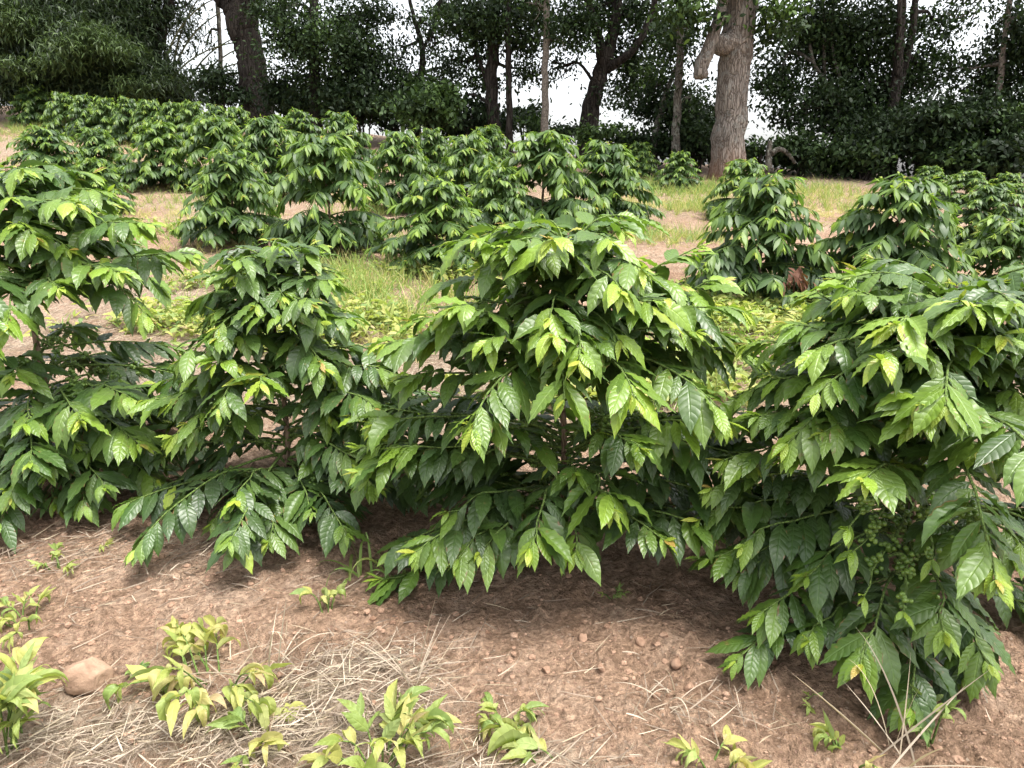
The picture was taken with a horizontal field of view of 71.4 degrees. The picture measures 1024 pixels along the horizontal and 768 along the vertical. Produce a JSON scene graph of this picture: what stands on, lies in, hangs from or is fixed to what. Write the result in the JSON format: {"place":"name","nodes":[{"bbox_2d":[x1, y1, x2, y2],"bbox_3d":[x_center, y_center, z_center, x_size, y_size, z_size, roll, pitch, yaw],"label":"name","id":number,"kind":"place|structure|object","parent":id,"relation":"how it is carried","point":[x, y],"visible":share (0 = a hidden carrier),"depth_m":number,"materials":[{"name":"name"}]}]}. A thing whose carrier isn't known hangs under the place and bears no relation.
{"place":"outdoors","nodes":[
{"label":"outdoors","id":0,"kind":"place"},
{"bbox_2d":[0,119,883,411],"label":"grass","id":1,"kind":"structure","parent":0,"point":[364,283],"depth_m":7.51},
{"bbox_2d":[0,106,1023,767],"bbox_3d":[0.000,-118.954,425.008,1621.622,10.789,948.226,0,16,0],"label":"ground","id":2,"kind":"structure","parent":0,"point":[386,524],"depth_m":2.21,"materials":[{"name":"red soil"}]},
{"bbox_2d":[0,584,55,654],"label":"weed","id":3,"kind":"object","parent":2,"relation":"on","point":[10,616],"visible":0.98,"depth_m":2.23,"materials":[{"name":"green plant"}]},
{"bbox_2d":[0,637,68,757],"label":"weed","id":4,"kind":"object","parent":2,"relation":"on","point":[20,685],"visible":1,"depth_m":1.75,"materials":[{"name":"green plant"}]},
{"bbox_2d":[5,83,70,124],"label":"coffee plant","id":5,"kind":"object","parent":2,"relation":"on","point":[28,106],"visible":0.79,"depth_m":19.85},
{"bbox_2d":[0,124,86,189],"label":"coffee plant","id":6,"kind":"object","parent":2,"relation":"on","point":[42,149],"visible":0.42,"depth_m":11.43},
{"bbox_2d":[27,542,78,575],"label":"weed","id":7,"kind":"object","parent":2,"relation":"on","point":[55,547],"visible":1,"depth_m":2.55,"materials":[{"name":"green plant"}]},
{"bbox_2d":[39,91,81,135],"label":"coffee plant","id":8,"kind":"object","parent":2,"relation":"on","point":[54,107],"visible":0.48,"depth_m":18.15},
{"bbox_2d":[0,0,157,114],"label":"bamboo clump","id":9,"kind":"object","parent":2,"relation":"on","point":[17,17],"visible":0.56,"depth_m":19.52,"materials":[{"name":"green plant"}]},
{"bbox_2d":[47,525,110,531],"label":"twig","id":10,"kind":"object","parent":2,"relation":"on","point":[73,527],"visible":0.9,"depth_m":2.78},
{"bbox_2d":[63,93,106,138],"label":"coffee plant","id":11,"kind":"object","parent":2,"relation":"on","point":[79,108],"visible":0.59,"depth_m":18.01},
{"bbox_2d":[61,657,113,694],"bbox_3d":[-1.186,0.818,1.978,0.096,0.108,0.108,1,16,4],"label":"stone","id":12,"kind":"object","parent":2,"relation":"on","point":[91,674],"visible":0.95,"depth_m":1.95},
{"bbox_2d":[4,0,198,113],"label":"bamboo clump","id":13,"kind":"object","parent":2,"relation":"on","point":[127,74],"visible":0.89,"depth_m":20.10,"materials":[{"name":"green plant"}]},
{"bbox_2d":[69,156,138,216],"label":"coffee plant","id":14,"kind":"object","parent":2,"relation":"on","point":[83,165],"visible":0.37,"depth_m":9.88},
{"bbox_2d":[73,127,136,181],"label":"coffee plant","id":15,"kind":"object","parent":2,"relation":"on","point":[101,147],"visible":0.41,"depth_m":12.43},
{"bbox_2d":[84,94,128,142],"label":"coffee plant","id":16,"kind":"object","parent":2,"relation":"on","point":[102,107],"visible":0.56,"depth_m":17.91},
{"bbox_2d":[0,159,218,554],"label":"coffee plant","id":17,"kind":"object","parent":2,"relation":"on","point":[43,441],"visible":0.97,"depth_m":2.80,"materials":[{"name":"green plant"}]},
{"bbox_2d":[107,95,144,143],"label":"coffee plant","id":18,"kind":"object","parent":2,"relation":"on","point":[129,108],"visible":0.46,"depth_m":17.71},
{"bbox_2d":[126,99,172,146],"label":"coffee plant","id":19,"kind":"object","parent":2,"relation":"on","point":[146,109],"visible":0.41,"depth_m":17.54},
{"bbox_2d":[113,120,203,192],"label":"coffee plant","id":20,"kind":"object","parent":2,"relation":"on","point":[149,171],"visible":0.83,"depth_m":12.14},
{"bbox_2d":[101,0,215,115],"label":"tree","id":21,"kind":"object","parent":2,"relation":"on","point":[172,2],"visible":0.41,"depth_m":21.63,"materials":[{"name":"green plant"}]},
{"bbox_2d":[151,99,186,142],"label":"coffee plant","id":22,"kind":"object","parent":2,"relation":"on","point":[171,110],"visible":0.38,"depth_m":17.43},
{"bbox_2d":[174,100,203,147],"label":"coffee plant","id":23,"kind":"object","parent":2,"relation":"on","point":[195,112],"visible":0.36,"depth_m":17.22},
{"bbox_2d":[102,614,293,739],"bbox_3d":[-0.874,0.803,1.964,0.574,0.163,0.394,13,21,38],"label":"weed","id":24,"kind":"object","parent":2,"relation":"on","point":[182,642],"visible":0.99,"depth_m":1.91,"materials":[{"name":"green plant"}]},
{"bbox_2d":[170,113,250,192],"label":"coffee plant","id":25,"kind":"object","parent":2,"relation":"on","point":[223,138],"visible":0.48,"depth_m":12.07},
{"bbox_2d":[194,103,231,145],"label":"coffee plant","id":26,"kind":"object","parent":2,"relation":"on","point":[219,110],"visible":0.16,"depth_m":17.09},
{"bbox_2d":[128,0,299,114],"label":"bamboo clump","id":27,"kind":"object","parent":2,"relation":"on","point":[186,34],"visible":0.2,"depth_m":21.92,"materials":[{"name":"green plant"}]},
{"bbox_2d":[191,3,237,104],"bbox_3d":[-9.239,-13.262,22.531,3.516,9.750,4.826,0,16,0],"label":"tree","id":28,"kind":"object","parent":2,"relation":"on","point":[219,41],"visible":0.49,"depth_m":22.81,"materials":[{"name":"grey plant"}]},
{"bbox_2d":[181,56,260,116],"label":"shrub","id":29,"kind":"object","parent":2,"relation":"on","point":[213,84],"visible":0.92,"depth_m":20.61,"materials":[{"name":"green plant"}]},
{"bbox_2d":[168,147,285,249],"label":"coffee plant","id":30,"kind":"object","parent":2,"relation":"on","point":[220,217],"visible":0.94,"depth_m":8.09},
{"bbox_2d":[225,105,254,142],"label":"coffee plant","id":31,"kind":"object","parent":2,"relation":"on","point":[233,113],"visible":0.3,"depth_m":16.92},
{"bbox_2d":[184,592,328,682],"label":"dry grass tuft","id":32,"kind":"object","parent":2,"relation":"on","point":[269,650],"visible":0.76,"depth_m":2.01,"materials":[{"name":"plant"}]},
{"bbox_2d":[206,701,309,767],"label":"weed","id":33,"kind":"object","parent":2,"relation":"on","point":[235,716],"visible":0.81,"depth_m":1.78,"materials":[{"name":"green plant"}]},
{"bbox_2d":[213,0,307,128],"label":"tree","id":34,"kind":"object","parent":2,"relation":"on","point":[231,11],"visible":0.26,"depth_m":20.76,"materials":[{"name":"brown plant"}]},
{"bbox_2d":[224,113,318,199],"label":"coffee plant","id":35,"kind":"object","parent":2,"relation":"on","point":[262,158],"visible":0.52,"depth_m":11.38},
{"bbox_2d":[245,72,309,127],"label":"shrub","id":36,"kind":"object","parent":2,"relation":"on","point":[271,97],"visible":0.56,"depth_m":19.72,"materials":[{"name":"green plant"}]},
{"bbox_2d":[111,237,452,573],"bbox_3d":[-0.922,0.009,2.874,1.398,1.176,1.332,-14,21,-41],"label":"coffee plant","id":37,"kind":"object","parent":2,"relation":"on","point":[287,499],"visible":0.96,"depth_m":2.61,"materials":[{"name":"green plant"}]},
{"bbox_2d":[271,107,324,154],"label":"coffee plant","id":38,"kind":"object","parent":2,"relation":"on","point":[297,121],"visible":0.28,"depth_m":15.41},
{"bbox_2d":[289,578,348,612],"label":"weed","id":39,"kind":"object","parent":2,"relation":"on","point":[324,598],"visible":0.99,"depth_m":2.30,"materials":[{"name":"green plant"}]},
{"bbox_2d":[224,0,419,134],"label":"tree","id":40,"kind":"object","parent":2,"relation":"on","point":[314,39],"visible":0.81,"depth_m":18.54,"materials":[{"name":"green plant"}]},
{"bbox_2d":[258,132,396,255],"bbox_3d":[-2.047,-2.061,7.929,1.575,1.402,1.665,0,16,1],"label":"coffee plant","id":41,"kind":"object","parent":2,"relation":"on","point":[314,224],"visible":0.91,"depth_m":7.68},
{"bbox_2d":[317,110,380,177],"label":"coffee plant","id":42,"kind":"object","parent":2,"relation":"on","point":[334,126],"visible":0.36,"depth_m":13.59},
{"bbox_2d":[302,75,402,147],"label":"shrub","id":43,"kind":"object","parent":2,"relation":"on","point":[360,106],"visible":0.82,"depth_m":18.56,"materials":[{"name":"green plant"}]},
{"bbox_2d":[321,539,388,585],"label":"grass tuft","id":44,"kind":"object","parent":2,"relation":"on","point":[349,569],"visible":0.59,"depth_m":2.53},
{"bbox_2d":[351,532,397,575],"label":"grass tuft","id":45,"kind":"object","parent":2,"relation":"on","point":[370,559],"visible":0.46,"depth_m":2.52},
{"bbox_2d":[296,679,462,767],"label":"weed","id":46,"kind":"object","parent":2,"relation":"on","point":[400,718],"visible":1,"depth_m":1.72,"materials":[{"name":"green plant"}]},
{"bbox_2d":[303,601,471,690],"bbox_3d":[-0.350,0.724,1.894,0.471,0.323,0.370,-5,17,-16],"label":"dry grass tuft","id":47,"kind":"object","parent":2,"relation":"on","point":[406,677],"visible":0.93,"depth_m":2.00,"materials":[{"name":"plant"}]},
{"bbox_2d":[364,84,422,137],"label":"shrub","id":48,"kind":"object","parent":2,"relation":"on","point":[396,125],"visible":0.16,"depth_m":19.28,"materials":[{"name":"green plant"}]},
{"bbox_2d":[353,128,435,211],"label":"coffee plant","id":49,"kind":"object","parent":2,"relation":"on","point":[414,163],"visible":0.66,"depth_m":10.51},
{"bbox_2d":[373,71,473,160],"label":"shrub","id":50,"kind":"object","parent":2,"relation":"on","point":[429,104],"visible":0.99,"depth_m":16.39,"materials":[{"name":"green plant"}]},
{"bbox_2d":[375,0,475,142],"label":"tree","id":51,"kind":"object","parent":2,"relation":"on","point":[422,46],"visible":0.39,"depth_m":19.76,"materials":[{"name":"green plant"}]},
{"bbox_2d":[364,175,495,281],"bbox_3d":[-0.805,-1.647,7.418,1.520,1.008,1.484,11,19,34],"label":"coffee plant","id":52,"kind":"object","parent":2,"relation":"on","point":[414,244],"visible":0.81,"depth_m":7.18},
{"bbox_2d":[403,126,458,178],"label":"coffee plant","id":53,"kind":"object","parent":2,"relation":"on","point":[435,146],"visible":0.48,"depth_m":14.08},
{"bbox_2d":[23,210,872,418],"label":"weeds","id":54,"kind":"object","parent":2,"relation":"on","point":[771,312],"visible":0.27,"depth_m":5.59,"materials":[{"name":"green plant"}]},
{"bbox_2d":[424,130,500,212],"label":"coffee plant","id":55,"kind":"object","parent":2,"relation":"on","point":[462,156],"visible":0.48,"depth_m":10.34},
{"bbox_2d":[410,101,522,146],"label":"shrub","id":56,"kind":"object","parent":2,"relation":"on","point":[502,115],"visible":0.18,"depth_m":19.17,"materials":[{"name":"green plant"}]},
{"bbox_2d":[439,88,506,142],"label":"shrub","id":57,"kind":"object","parent":2,"relation":"on","point":[477,112],"visible":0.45,"depth_m":18.37,"materials":[{"name":"green plant"}]},
{"bbox_2d":[460,124,519,185],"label":"coffee plant","id":58,"kind":"object","parent":2,"relation":"on","point":[500,153],"visible":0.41,"depth_m":13.59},
{"bbox_2d":[0,198,991,767],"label":"straw litter","id":59,"kind":"object","parent":2,"relation":"on","point":[280,718],"visible":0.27,"depth_m":1.89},
{"bbox_2d":[415,0,576,149],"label":"tree","id":60,"kind":"object","parent":2,"relation":"on","point":[475,28],"visible":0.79,"depth_m":17.73,"materials":[{"name":"green plant"}]},
{"bbox_2d":[457,164,535,232],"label":"coffee plant","id":61,"kind":"object","parent":2,"relation":"on","point":[496,200],"visible":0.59,"depth_m":8.71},
{"bbox_2d":[108,181,893,362],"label":"dry grass","id":62,"kind":"structure","parent":2,"relation":"on","point":[633,200],"depth_m":10.19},
{"bbox_2d":[479,692,548,741],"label":"weed","id":63,"kind":"object","parent":2,"relation":"on","point":[488,704],"visible":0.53,"depth_m":1.84,"materials":[{"name":"green plant"}]},
{"bbox_2d":[476,713,552,766],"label":"weed","id":64,"kind":"object","parent":2,"relation":"on","point":[514,739],"visible":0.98,"depth_m":1.74,"materials":[{"name":"green plant"}]},
{"bbox_2d":[499,0,551,157],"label":"tree","id":65,"kind":"object","parent":2,"relation":"on","point":[509,103],"visible":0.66,"depth_m":17.62,"materials":[{"name":"brown plant"}]},
{"bbox_2d":[499,95,552,139],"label":"shrub","id":66,"kind":"object","parent":2,"relation":"on","point":[523,112],"visible":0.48,"depth_m":19.77,"materials":[{"name":"green plant"}]},
{"bbox_2d":[487,0,578,146],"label":"tree","id":67,"kind":"object","parent":2,"relation":"on","point":[537,9],"visible":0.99,"depth_m":16.46,"materials":[{"name":"green plant"}]},
{"bbox_2d":[478,130,605,233],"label":"coffee plant","id":68,"kind":"object","parent":2,"relation":"on","point":[537,160],"visible":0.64,"depth_m":8.89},
{"bbox_2d":[513,109,584,143],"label":"shrub","id":69,"kind":"object","parent":2,"relation":"on","point":[532,123],"visible":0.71,"depth_m":18.51,"materials":[{"name":"green plant"}]},
{"bbox_2d":[337,211,789,605],"bbox_3d":[0.172,0.071,2.541,1.587,1.347,1.304,0,16,0],"label":"coffee plant","id":70,"kind":"object","parent":2,"relation":"on","point":[542,335],"visible":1,"depth_m":2.20,"materials":[{"name":"green plant"}]},
{"bbox_2d":[530,0,675,158],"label":"tree","id":71,"kind":"object","parent":2,"relation":"on","point":[590,17],"visible":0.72,"depth_m":18.18,"materials":[{"name":"green plant"}]},
{"bbox_2d":[567,114,640,150],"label":"shrub","id":72,"kind":"object","parent":2,"relation":"on","point":[581,137],"visible":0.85,"depth_m":16.79,"materials":[{"name":"green plant"}]},
{"bbox_2d":[556,138,665,233],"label":"coffee plant","id":73,"kind":"object","parent":2,"relation":"on","point":[612,189],"visible":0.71,"depth_m":9.58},
{"bbox_2d":[598,582,631,599],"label":"weed","id":74,"kind":"object","parent":2,"relation":"on","point":[618,594],"visible":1,"depth_m":2.40,"materials":[{"name":"green plant"}]},
{"bbox_2d":[635,637,644,646],"bbox_3d":[0.391,0.786,2.176,0.032,0.030,0.037,-6,23,-45],"label":"soil clod","id":75,"kind":"object","parent":2,"relation":"on","point":[640,641],"visible":1,"depth_m":2.17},
{"bbox_2d":[622,140,660,179],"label":"coffee plant","id":76,"kind":"object","parent":2,"relation":"on","point":[643,166],"visible":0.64,"depth_m":14.61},
{"bbox_2d":[606,124,697,168],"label":"shrub","id":77,"kind":"object","parent":2,"relation":"on","point":[661,140],"visible":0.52,"depth_m":16.81,"materials":[{"name":"green plant"}]},
{"bbox_2d":[604,101,715,173],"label":"shrub","id":78,"kind":"object","parent":2,"relation":"on","point":[696,134],"visible":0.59,"depth_m":16.27,"materials":[{"name":"green plant"}]},
{"bbox_2d":[616,670,726,728],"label":"dry grass tuft","id":79,"kind":"object","parent":2,"relation":"on","point":[660,684],"visible":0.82,"depth_m":1.90,"materials":[{"name":"plant"}]},
{"bbox_2d":[670,655,681,669],"bbox_3d":[0.479,0.815,2.078,0.034,0.032,0.051,-6,16,1],"label":"soil clod","id":80,"kind":"object","parent":2,"relation":"on","point":[675,663],"visible":1,"depth_m":2.06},
{"bbox_2d":[650,150,703,191],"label":"coffee plant","id":81,"kind":"object","parent":2,"relation":"on","point":[678,163],"visible":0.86,"depth_m":13.47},
{"bbox_2d":[602,28,766,167],"bbox_3d":[4.115,-6.871,17.422,3.354,3.623,3.349,15,22,43],"label":"tree","id":82,"kind":"object","parent":2,"relation":"on","point":[642,109],"visible":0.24,"depth_m":17.12,"materials":[{"name":"green plant"}]},
{"bbox_2d":[622,4,753,173],"bbox_3d":[4.305,-9.486,15.142,5.997,10.178,5.953,0,16,0],"label":"tree","id":83,"kind":"object","parent":2,"relation":"on","point":[675,106],"visible":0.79,"depth_m":16.10,"materials":[{"name":"green plant"}]},
{"bbox_2d":[664,725,771,767],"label":"weed","id":84,"kind":"object","parent":2,"relation":"on","point":[740,757],"visible":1,"depth_m":1.71,"materials":[{"name":"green plant"}]},
{"bbox_2d":[628,0,818,180],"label":"tree","id":85,"kind":"object","parent":2,"relation":"on","point":[732,45],"visible":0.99,"depth_m":14.30,"materials":[{"name":"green plant"}]},
{"bbox_2d":[701,157,779,219],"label":"coffee plant","id":86,"kind":"object","parent":2,"relation":"on","point":[737,173],"visible":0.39,"depth_m":10.45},
{"bbox_2d":[674,170,845,311],"bbox_3d":[2.279,-1.308,6.492,1.526,1.231,1.568,-5,17,-17],"label":"coffee plant","id":87,"kind":"object","parent":2,"relation":"on","point":[767,228],"visible":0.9,"depth_m":6.22,"materials":[{"name":"green plant"}]},
{"bbox_2d":[745,134,786,173],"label":"shrub","id":88,"kind":"object","parent":2,"relation":"on","point":[753,148],"visible":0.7,"depth_m":16.78,"materials":[{"name":"green plant"}]},
{"bbox_2d":[765,140,796,172],"bbox_3d":[6.051,-5.114,16.010,0.714,0.698,0.157,0,16,0],"label":"tree stump","id":89,"kind":"object","parent":2,"relation":"on","point":[770,152],"visible":1,"depth_m":15.96,"materials":[{"name":"wood"}]},
{"bbox_2d":[802,690,823,715],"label":"weed","id":90,"kind":"object","parent":2,"relation":"on","point":[809,709],"visible":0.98,"depth_m":1.89,"materials":[{"name":"green plant"}]},
{"bbox_2d":[748,0,893,173],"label":"tree","id":91,"kind":"object","parent":2,"relation":"on","point":[785,87],"visible":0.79,"depth_m":16.55,"materials":[{"name":"green plant"}]},
{"bbox_2d":[762,126,897,177],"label":"shrub","id":92,"kind":"object","parent":2,"relation":"on","point":[808,154],"visible":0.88,"depth_m":16.05,"materials":[{"name":"green plant"}]},
{"bbox_2d":[810,711,885,767],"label":"weed","id":93,"kind":"object","parent":2,"relation":"on","point":[820,730],"visible":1,"depth_m":1.75,"materials":[{"name":"green plant"}]},
{"bbox_2d":[681,253,1023,747],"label":"coffee plant","id":94,"kind":"object","parent":2,"relation":"on","point":[904,364],"visible":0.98,"depth_m":1.88,"materials":[{"name":"green plant"}]},
{"bbox_2d":[793,630,943,767],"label":"dry grass tuft","id":95,"kind":"object","parent":2,"relation":"on","point":[903,728],"visible":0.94,"depth_m":1.72,"materials":[{"name":"plant"}]},
{"bbox_2d":[821,122,931,180],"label":"shrub","id":96,"kind":"object","parent":2,"relation":"on","point":[880,161],"visible":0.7,"depth_m":15.65,"materials":[{"name":"green plant"}]},
{"bbox_2d":[792,171,987,299],"bbox_3d":[3.298,-1.194,6.199,1.652,1.270,1.597,-6,17,-20],"label":"coffee plant","id":97,"kind":"object","parent":2,"relation":"on","point":[885,236],"visible":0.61,"depth_m":5.92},
{"bbox_2d":[797,0,1000,177],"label":"tree","id":98,"kind":"object","parent":2,"relation":"on","point":[900,58],"visible":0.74,"depth_m":16.20,"materials":[{"name":"green plant"}]},
{"bbox_2d":[905,165,957,195],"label":"coffee plant","id":99,"kind":"object","parent":2,"relation":"on","point":[930,173],"visible":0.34,"depth_m":13.32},
{"bbox_2d":[901,679,965,746],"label":"weed","id":100,"kind":"object","parent":2,"relation":"on","point":[950,706],"visible":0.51,"depth_m":1.74,"materials":[{"name":"green plant"}]},
{"bbox_2d":[879,670,994,767],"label":"dry grass tuft","id":101,"kind":"object","parent":2,"relation":"on","point":[917,737],"visible":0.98,"depth_m":1.70,"materials":[{"name":"plant"}]},
{"bbox_2d":[889,88,1023,184],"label":"shrub","id":102,"kind":"object","parent":2,"relation":"on","point":[962,151],"visible":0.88,"depth_m":15.00,"materials":[{"name":"green plant"}]},
{"bbox_2d":[899,0,1023,183],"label":"tree","id":103,"kind":"object","parent":2,"relation":"on","point":[1010,113],"visible":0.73,"depth_m":15.18,"materials":[{"name":"green plant"}]},
{"bbox_2d":[934,170,989,204],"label":"coffee plant","id":104,"kind":"object","parent":2,"relation":"on","point":[973,179],"visible":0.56,"depth_m":12.41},
{"bbox_2d":[930,181,1023,249],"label":"coffee plant","id":105,"kind":"object","parent":2,"relation":"on","point":[995,196],"visible":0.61,"depth_m":9.09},
{"bbox_2d":[930,214,1023,290],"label":"coffee plant","id":106,"kind":"object","parent":2,"relation":"on","point":[998,243],"visible":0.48,"depth_m":6.43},
{"bbox_2d":[947,2,1023,172],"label":"tree","id":107,"kind":"object","parent":2,"relation":"on","point":[1013,77],"visible":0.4,"depth_m":15.31,"materials":[{"name":"green plant"}]},
{"bbox_2d":[972,126,1023,182],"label":"shrub","id":108,"kind":"object","parent":2,"relation":"on","point":[1018,152],"visible":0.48,"depth_m":14.49,"materials":[{"name":"green plant"}]},
{"bbox_2d":[987,171,1023,205],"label":"coffee plant","id":109,"kind":"object","parent":2,"relation":"on","point":[1008,177],"visible":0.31,"depth_m":12.38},
{"bbox_2d":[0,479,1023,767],"bbox_3d":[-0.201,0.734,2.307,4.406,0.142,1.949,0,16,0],"label":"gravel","id":110,"kind":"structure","parent":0,"point":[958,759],"depth_m":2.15,"materials":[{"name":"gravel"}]},
{"bbox_2d":[1,0,1023,178],"label":"sky","id":111,"kind":"structure","parent":0,"point":[560,105],"materials":[{"name":"white"}]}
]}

